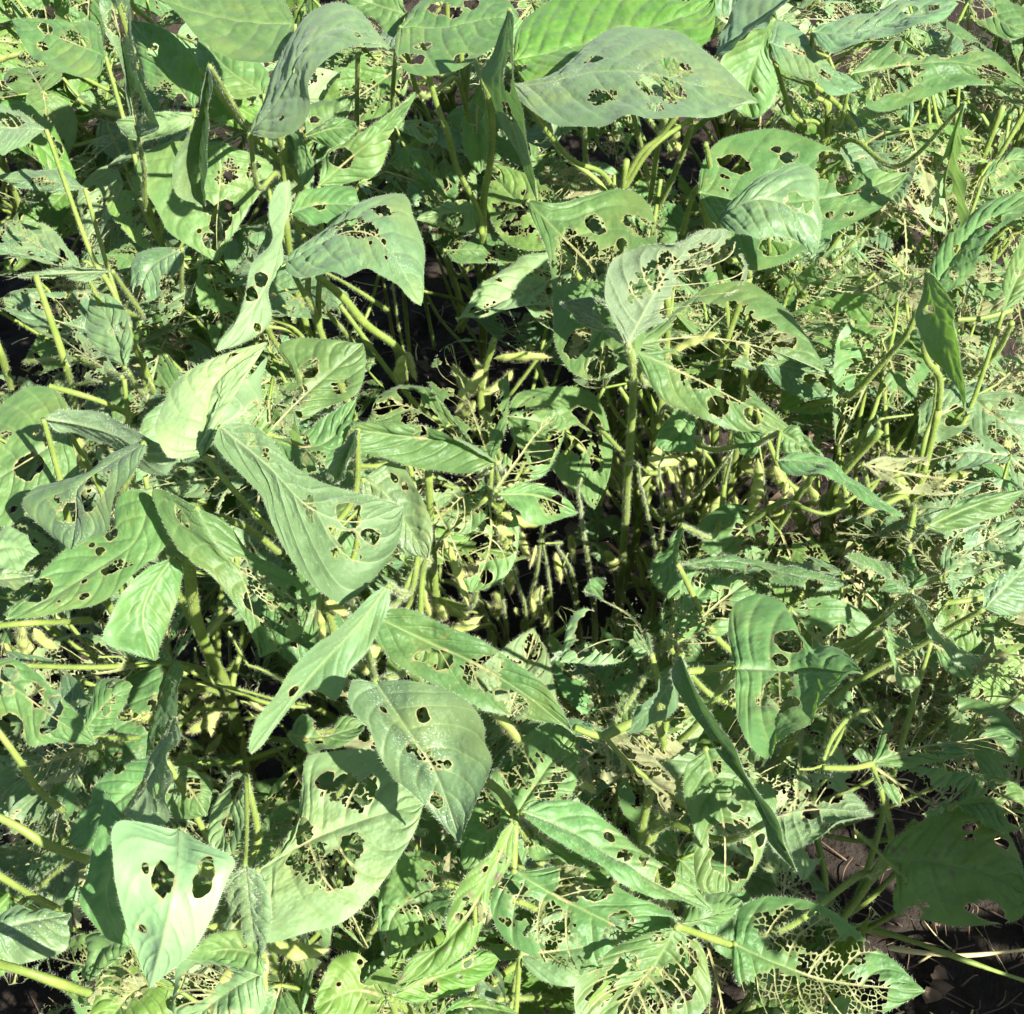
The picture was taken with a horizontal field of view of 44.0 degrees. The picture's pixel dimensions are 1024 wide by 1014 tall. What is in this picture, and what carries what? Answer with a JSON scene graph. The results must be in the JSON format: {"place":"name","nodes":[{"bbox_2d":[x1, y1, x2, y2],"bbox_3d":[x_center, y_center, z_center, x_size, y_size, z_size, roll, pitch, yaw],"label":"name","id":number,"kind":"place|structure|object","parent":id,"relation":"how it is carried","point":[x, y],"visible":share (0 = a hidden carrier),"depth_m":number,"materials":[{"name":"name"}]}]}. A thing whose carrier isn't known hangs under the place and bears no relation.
{"place":"outdoors","nodes":[
{"label":"outdoors","id":0,"kind":"place"},
{"bbox_2d":[0,0,1023,1013],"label":"soil","id":1,"kind":"structure","parent":0,"point":[984,990],"depth_m":1.33,"materials":[{"name":"brown soil"}]},
{"bbox_2d":[0,0,184,239],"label":"soybean plant","id":2,"kind":"object","parent":1,"relation":"on","point":[62,10],"visible":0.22,"depth_m":1.19,"materials":[{"name":"green plant"}]},
{"bbox_2d":[0,3,269,388],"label":"soybean plant","id":3,"kind":"object","parent":1,"relation":"on","point":[105,179],"visible":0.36,"depth_m":1.05,"materials":[{"name":"green plant"}]},
{"bbox_2d":[0,275,404,975],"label":"soybean plant","id":4,"kind":"object","parent":1,"relation":"on","point":[136,543],"visible":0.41,"depth_m":0.72,"materials":[{"name":"green plant"}]},
{"bbox_2d":[0,0,418,356],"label":"soybean plant","id":5,"kind":"object","parent":1,"relation":"on","point":[56,212],"visible":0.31,"depth_m":1.15,"materials":[{"name":"green plant"}]},
{"bbox_2d":[0,0,457,598],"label":"soybean plant","id":6,"kind":"object","parent":1,"relation":"on","point":[172,60],"visible":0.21,"depth_m":0.93,"materials":[{"name":"green plant"}]},
{"bbox_2d":[20,0,463,625],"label":"soybean plant","id":7,"kind":"object","parent":1,"relation":"on","point":[244,40],"visible":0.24,"depth_m":0.88,"materials":[{"name":"green plant"}]},
{"bbox_2d":[0,104,486,685],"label":"soybean plant","id":8,"kind":"object","parent":1,"relation":"on","point":[106,312],"visible":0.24,"depth_m":0.91,"materials":[{"name":"green plant"}]},
{"bbox_2d":[0,428,487,1013],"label":"soybean plant","id":9,"kind":"object","parent":1,"relation":"on","point":[154,594],"visible":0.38,"depth_m":0.71,"materials":[{"name":"green plant"}]},
{"bbox_2d":[0,92,587,671],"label":"soybean plant","id":10,"kind":"object","parent":1,"relation":"on","point":[324,250],"visible":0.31,"depth_m":0.82,"materials":[{"name":"green plant"}]},
{"bbox_2d":[0,342,629,993],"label":"soybean plant","id":11,"kind":"object","parent":1,"relation":"on","point":[206,404],"visible":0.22,"depth_m":0.70,"materials":[{"name":"green plant"}]},
{"bbox_2d":[0,669,695,1013],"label":"soybean plant","id":12,"kind":"object","parent":1,"relation":"on","point":[120,900],"visible":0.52,"depth_m":0.54,"materials":[{"name":"green plant"}]},
{"bbox_2d":[47,751,655,1013],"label":"soybean plant","id":13,"kind":"object","parent":1,"relation":"on","point":[345,996],"visible":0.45,"depth_m":0.67,"materials":[{"name":"green plant"}]},
{"bbox_2d":[44,391,781,955],"bbox_3d":[-0.079,0.115,0.901,0.381,0.634,0.532,-21,58,-14],"label":"soybean plant","id":14,"kind":"object","parent":1,"relation":"on","point":[410,783],"visible":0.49,"depth_m":0.58,"materials":[{"name":"green plant"}]},
{"bbox_2d":[157,0,697,332],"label":"soybean plant","id":15,"kind":"object","parent":1,"relation":"on","point":[505,150],"visible":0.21,"depth_m":1.14,"materials":[{"name":"green plant"}]},
{"bbox_2d":[136,237,751,726],"bbox_3d":[-0.043,0.006,1.009,0.453,0.583,0.468,0,55,0],"label":"soybean plant","id":16,"kind":"object","parent":1,"relation":"on","point":[398,441],"visible":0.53,"depth_m":0.84,"materials":[{"name":"green plant"}]},
{"bbox_2d":[245,0,682,434],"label":"soybean plant","id":17,"kind":"object","parent":1,"relation":"on","point":[484,26],"visible":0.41,"depth_m":0.96,"materials":[{"name":"green plant"}]},
{"bbox_2d":[82,696,881,1013],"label":"soybean plant","id":18,"kind":"object","parent":1,"relation":"on","point":[572,832],"visible":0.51,"depth_m":0.60,"materials":[{"name":"green plant"}]},
{"bbox_2d":[0,158,1023,1013],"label":"leaf litter","id":19,"kind":"object","parent":1,"relation":"on","point":[938,988],"visible":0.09,"depth_m":1.15,"materials":[{"name":"plant"}]},
{"bbox_2d":[203,577,863,1013],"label":"soybean plant","id":20,"kind":"object","parent":1,"relation":"on","point":[757,623],"visible":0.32,"depth_m":0.60,"materials":[{"name":"green plant"}]},
{"bbox_2d":[573,504,621,609],"bbox_3d":[0.074,0.071,1.174,0.044,0.214,0.043,0,55,0],"label":"clover weed","id":21,"kind":"object","parent":1,"relation":"on","point":[602,528],"visible":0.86,"depth_m":1.10,"materials":[{"name":"green plant"}]},
{"bbox_2d":[575,541,634,561],"bbox_3d":[0.104,0.048,1.242,0.087,0.033,0.008,11,56,7],"label":"dry stick","id":22,"kind":"object","parent":1,"relation":"on","point":[611,546],"visible":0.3,"depth_m":1.24,"materials":[{"name":"brown wood"}]},
{"bbox_2d":[378,626,874,1013],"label":"soybean plant","id":23,"kind":"object","parent":1,"relation":"on","point":[708,793],"visible":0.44,"depth_m":0.60,"materials":[{"name":"green plant"}]},
{"bbox_2d":[420,0,890,553],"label":"soybean plant","id":24,"kind":"object","parent":1,"relation":"on","point":[570,54],"visible":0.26,"depth_m":0.85,"materials":[{"name":"green plant"}]},
{"bbox_2d":[516,166,848,805],"bbox_3d":[0.134,-0.015,0.988,0.264,0.640,0.509,0,55,0],"label":"soybean plant","id":25,"kind":"object","parent":1,"relation":"on","point":[621,303],"visible":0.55,"depth_m":0.78,"materials":[{"name":"green plant"}]},
{"bbox_2d":[455,128,933,781],"bbox_3d":[0.162,-0.022,1.003,0.408,0.602,0.494,0,55,0],"label":"soybean plant","id":26,"kind":"object","parent":1,"relation":"on","point":[769,194],"visible":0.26,"depth_m":0.88,"materials":[{"name":"green plant"}]},
{"bbox_2d":[511,209,968,817],"bbox_3d":[0.163,0.034,0.981,0.342,0.598,0.623,0,55,0],"label":"soybean plant","id":27,"kind":"object","parent":1,"relation":"on","point":[805,455],"visible":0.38,"depth_m":0.89,"materials":[{"name":"green plant"}]},
{"bbox_2d":[462,528,1023,1013],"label":"soybean plant","id":28,"kind":"object","parent":1,"relation":"on","point":[1002,594],"visible":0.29,"depth_m":0.70,"materials":[{"name":"green plant"}]},
{"bbox_2d":[469,0,1023,335],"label":"soybean plant","id":29,"kind":"object","parent":1,"relation":"on","point":[674,212],"visible":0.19,"depth_m":1.11,"materials":[{"name":"green plant"}]},
{"bbox_2d":[478,642,1023,1013],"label":"soybean plant","id":30,"kind":"object","parent":1,"relation":"on","point":[942,868],"visible":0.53,"depth_m":0.68,"materials":[{"name":"green plant"}]},
{"bbox_2d":[484,0,1023,501],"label":"soybean plant","id":31,"kind":"object","parent":1,"relation":"on","point":[938,74],"visible":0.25,"depth_m":0.90,"materials":[{"name":"green plant"}]},
{"bbox_2d":[495,262,1023,897],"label":"soybean plant","id":32,"kind":"object","parent":1,"relation":"on","point":[825,612],"visible":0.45,"depth_m":0.83,"materials":[{"name":"green plant"}]},
{"bbox_2d":[624,148,1023,782],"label":"soybean plant","id":33,"kind":"object","parent":1,"relation":"on","point":[938,332],"visible":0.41,"depth_m":0.82,"materials":[{"name":"green plant"}]},
{"bbox_2d":[665,0,1023,173],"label":"soybean plant","id":34,"kind":"object","parent":1,"relation":"on","point":[723,8],"visible":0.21,"depth_m":1.29,"materials":[{"name":"green plant"}]},
{"bbox_2d":[716,21,1023,464],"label":"soybean plant","id":35,"kind":"object","parent":1,"relation":"on","point":[807,277],"visible":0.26,"depth_m":1.00,"materials":[{"name":"green plant"}]},
{"bbox_2d":[867,933,888,938],"bbox_3d":[0.305,0.354,1.056,0.026,0.008,0.011,0,55,0],"label":"straw","id":36,"kind":"object","parent":1,"relation":"on","point":[880,937],"visible":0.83,"depth_m":1.05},
{"bbox_2d":[735,211,1023,769],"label":"soybean plant","id":37,"kind":"object","parent":1,"relation":"on","point":[976,454],"visible":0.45,"depth_m":0.84,"materials":[{"name":"green plant"}]},
{"bbox_2d":[755,0,1023,385],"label":"soybean plant","id":38,"kind":"object","parent":1,"relation":"on","point":[963,133],"visible":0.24,"depth_m":1.09,"materials":[{"name":"green plant"}]},
{"bbox_2d":[781,0,1023,252],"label":"soybean plant","id":39,"kind":"object","parent":1,"relation":"on","point":[1016,45],"visible":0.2,"depth_m":1.23,"materials":[{"name":"green plant"}]},
{"bbox_2d":[849,922,1023,982],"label":"fallen stalk","id":40,"kind":"object","parent":1,"relation":"on","point":[898,936],"visible":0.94,"depth_m":1.02,"materials":[{"name":"plant"}]},
{"bbox_2d":[887,945,1023,957],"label":"straw","id":41,"kind":"object","parent":1,"relation":"on","point":[905,950],"visible":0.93,"depth_m":1.04,"materials":[{"name":"beige plant"}]}
]}

